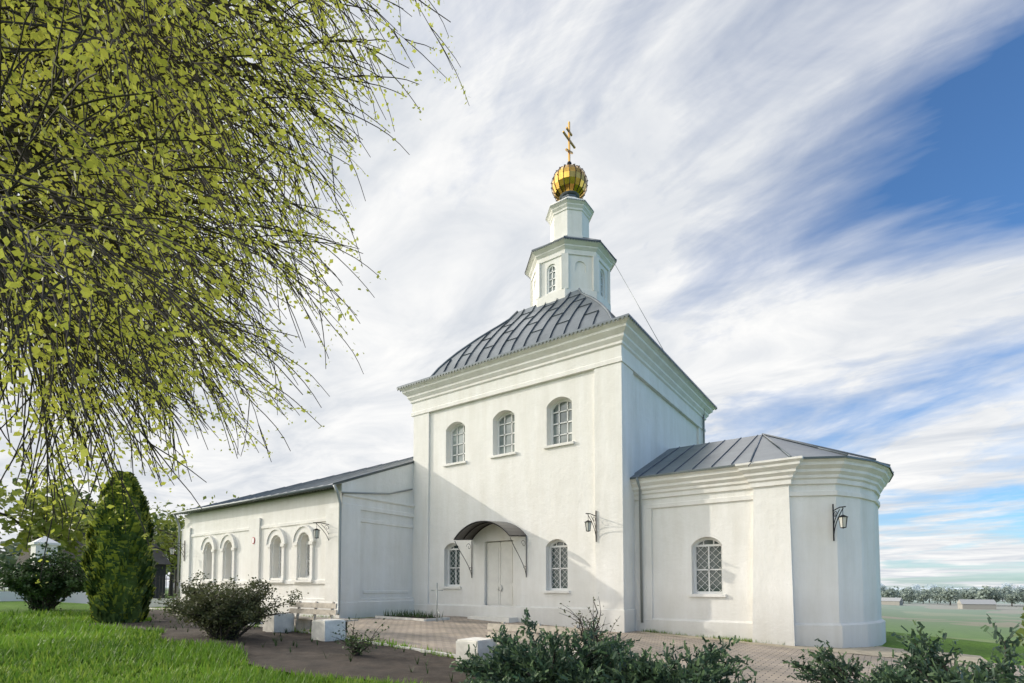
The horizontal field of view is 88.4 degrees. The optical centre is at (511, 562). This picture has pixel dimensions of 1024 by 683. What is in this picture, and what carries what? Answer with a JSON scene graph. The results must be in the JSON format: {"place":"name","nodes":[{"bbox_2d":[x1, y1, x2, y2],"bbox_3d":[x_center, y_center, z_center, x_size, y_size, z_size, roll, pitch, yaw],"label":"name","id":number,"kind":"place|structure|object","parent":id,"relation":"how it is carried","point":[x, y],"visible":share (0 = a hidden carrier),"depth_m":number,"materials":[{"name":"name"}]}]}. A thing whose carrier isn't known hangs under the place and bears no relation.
{"place":"outdoors","nodes":[
{"label":"outdoors","id":0,"kind":"place"},
{"bbox_2d":[0,587,1023,682],"bbox_3d":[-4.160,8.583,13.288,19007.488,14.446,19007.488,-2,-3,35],"label":"ground","id":1,"kind":"structure","parent":0,"point":[954,622],"depth_m":170.16,"materials":[{"name":"green plant"}]},
{"bbox_2d":[0,542,86,610],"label":"dark shrub","id":2,"kind":"object","parent":1,"relation":"on","point":[61,580],"visible":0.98,"depth_m":19.18,"materials":[{"name":"green plant"}]},
{"bbox_2d":[0,536,179,606],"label":"churchyard fence","id":3,"kind":"object","parent":1,"relation":"on","point":[81,597],"visible":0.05,"depth_m":28.20,"materials":[{"name":"white"}]},
{"bbox_2d":[16,529,171,598],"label":"barn","id":4,"kind":"structure","parent":1,"relation":"on","point":[161,559],"depth_m":55.32,"materials":[{"name":"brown wood"}]},
{"bbox_2d":[79,470,157,622],"bbox_3d":[-12.512,-0.479,16.792,1.985,4.885,1.991,-2,-3,35],"label":"thuja","id":5,"kind":"object","parent":1,"relation":"on","point":[118,564],"visible":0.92,"depth_m":16.25,"materials":[{"name":"green plant"}]},
{"bbox_2d":[0,0,468,586],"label":"willow tree","id":6,"kind":"object","parent":1,"relation":"on","point":[74,210],"visible":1,"depth_m":5.01,"materials":[{"name":"green plant"}]},
{"bbox_2d":[89,609,475,682],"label":"soil bed","id":7,"kind":"object","parent":1,"relation":"on","point":[307,655],"visible":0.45,"depth_m":10.80,"materials":[{"name":"brown soil"}]},
{"bbox_2d":[149,570,308,640],"bbox_3d":[-7.029,1.107,13.193,3.326,1.846,4.239,1,-3,-26],"label":"shrub","id":8,"kind":"object","parent":7,"relation":"on","point":[217,614],"visible":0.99,"depth_m":12.38,"materials":[{"name":"green plant"}]},
{"bbox_2d":[142,609,452,681],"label":"bed plants","id":9,"kind":"object","parent":7,"relation":"on","point":[406,614],"visible":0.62,"depth_m":16.81,"materials":[{"name":"green plant"}]},
{"bbox_2d":[263,601,357,640],"bbox_3d":[-5.388,1.556,14.129,2.800,1.014,1.120,-2,-3,35],"label":"bench","id":10,"kind":"object","parent":7,"relation":"on","point":[323,628],"visible":0.83,"depth_m":14.14,"materials":[{"name":"white wood"}]},
{"bbox_2d":[331,617,391,655],"bbox_3d":[-3.139,1.558,10.937,1.124,0.981,1.274,-2,-3,35],"label":"shrub","id":11,"kind":"object","parent":7,"relation":"on","point":[355,647],"visible":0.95,"depth_m":10.89,"materials":[{"name":"green plant"}]},
{"bbox_2d":[456,622,590,662],"bbox_3d":[0.420,1.673,9.991,2.950,1.017,1.120,-2,-3,35],"label":"bench","id":12,"kind":"object","parent":7,"relation":"on","point":[462,646],"visible":0.3,"depth_m":10.23,"materials":[{"name":"white wood"}]},
{"bbox_2d":[449,608,671,682],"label":"juniper","id":13,"kind":"object","parent":7,"relation":"on","point":[513,662],"visible":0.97,"depth_m":7.43,"materials":[{"name":"green plant"}]},
{"bbox_2d":[560,597,629,652],"bbox_3d":[1.453,1.316,9.090,1.107,1.576,1.446,-2,-3,35],"label":"twiggy shrub","id":14,"kind":"object","parent":7,"relation":"on","point":[597,636],"visible":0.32,"depth_m":9.02,"materials":[{"name":"green plant"}]},
{"bbox_2d":[571,635,757,682],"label":"juniper","id":15,"kind":"object","parent":7,"relation":"on","point":[705,667],"visible":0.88,"depth_m":6.78,"materials":[{"name":"green plant"}]},
{"bbox_2d":[849,614,1023,682],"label":"juniper","id":16,"kind":"object","parent":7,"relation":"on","point":[937,668],"visible":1,"depth_m":6.21,"materials":[{"name":"green plant"}]},
{"bbox_2d":[185,488,412,597],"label":"refectory walls","id":17,"kind":"structure","parent":1,"relation":"on","point":[386,553],"depth_m":22.80,"materials":[{"name":"white paint"}]},
{"bbox_2d":[336,464,412,500],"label":"refectory gable ends","id":18,"kind":"object","parent":17,"relation":"on","point":[396,479],"visible":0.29,"depth_m":22.62,"materials":[{"name":"white paint"}]},
{"bbox_2d":[149,608,455,657],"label":"kerbs","id":19,"kind":"structure","parent":1,"relation":"on","point":[416,619],"depth_m":17.11,"materials":[{"name":"concrete"}]},
{"bbox_2d":[0,608,784,682],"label":"lawn","id":20,"kind":"structure","parent":1,"relation":"on","point":[19,648],"depth_m":9.62,"materials":[{"name":"green plant"}]},
{"bbox_2d":[0,464,1023,645],"bbox_3d":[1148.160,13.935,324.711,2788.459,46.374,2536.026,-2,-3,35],"label":"trees","id":21,"kind":"object","parent":1,"relation":"on","point":[165,533],"visible":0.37,"depth_m":54.23,"materials":[{"name":"green plant"}]},
{"bbox_2d":[429,370,696,607],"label":"cube walls","id":22,"kind":"structure","parent":1,"relation":"on","point":[537,494],"depth_m":20.43,"materials":[{"name":"paint"}]},
{"bbox_2d":[454,521,526,622],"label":"door","id":23,"kind":"structure","parent":22,"relation":"attached to","point":[499,573],"depth_m":20.92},
{"bbox_2d":[180,196,891,647],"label":"trim","id":24,"kind":"structure","parent":22,"relation":"attached to","point":[616,356],"depth_m":18.55,"materials":[{"name":"paint"}]},
{"bbox_2d":[174,249,704,622],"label":"drainpipes","id":25,"kind":"object","parent":24,"relation":"attached to","point":[339,551],"visible":0.86,"depth_m":20.26,"materials":[{"name":"grey metal"}]},
{"bbox_2d":[203,264,725,596],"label":"windows","id":26,"kind":"structure","parent":24,"relation":"attached to","point":[708,572],"depth_m":19.85,"materials":[{"name":"white"}]},
{"bbox_2d":[169,504,847,559],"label":"wall lanterns","id":27,"kind":"object","parent":24,"relation":"attached to","point":[841,518],"depth_m":17.83,"materials":[{"name":"black metal"}]},
{"bbox_2d":[171,194,893,515],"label":"roofs","id":28,"kind":"structure","parent":24,"relation":"on","point":[578,310],"depth_m":21.02,"materials":[{"name":"metal"}]},
{"bbox_2d":[551,121,587,200],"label":"dome with cross","id":29,"kind":"structure","parent":24,"relation":"on","point":[569,178],"depth_m":25.04,"materials":[{"name":"gold metal"}]},
{"bbox_2d":[532,254,607,305],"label":"drum walls","id":30,"kind":"structure","parent":24,"relation":"on","point":[580,272],"depth_m":23.68,"materials":[{"name":"paint"}]},
{"bbox_2d":[551,210,588,241],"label":"neck walls","id":31,"kind":"structure","parent":24,"relation":"on","point":[565,222],"depth_m":24.66,"materials":[{"name":"paint"}]},
{"bbox_2d":[635,484,881,622],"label":"apse walls","id":32,"kind":"structure","parent":1,"relation":"on","point":[837,580],"depth_m":16.54,"materials":[{"name":"paint"}]},
{"bbox_2d":[638,631,994,666],"bbox_3d":[8.656,2.483,16.239,9.000,0.406,2.800,-2,-3,35],"label":"sand strip","id":33,"kind":"object","parent":1,"relation":"on","point":[884,651],"visible":0.56,"depth_m":15.02,"materials":[{"name":"beige sand"}]},
{"bbox_2d":[881,597,996,609],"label":"village houses","id":34,"kind":"structure","parent":1,"relation":"on","point":[976,604],"depth_m":357.85,"materials":[{"name":"grey"}]},
{"bbox_2d":[0,0,1023,587],"label":"sky","id":35,"kind":"structure","parent":0,"point":[814,209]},
{"bbox_2d":[150,607,1023,682],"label":"paving","id":36,"kind":"structure","parent":0,"point":[768,665],"depth_m":14.42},
{"bbox_2d":[390,615,440,618],"bbox_3d":[-3.885,2.129,20.451,2.700,0.055,1.300,-2,-3,35],"label":"flower bed border","id":37,"kind":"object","parent":36,"relation":"on","point":[422,617],"depth_m":20.16,"materials":[{"name":"grey concrete"}]},
{"bbox_2d":[431,583,443,621],"bbox_3d":[-2.710,1.469,19.216,0.641,1.450,0.080,-2,-3,35],"label":"cross","id":38,"kind":"object","parent":36,"relation":"on","point":[437,590],"visible":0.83,"depth_m":19.23,"materials":[{"name":"grey metal"}]},
{"bbox_2d":[781,638,930,682],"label":"juniper","id":39,"kind":"object","parent":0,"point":[836,668],"visible":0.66,"depth_m":8.90,"materials":[{"name":"green plant"}]}
]}

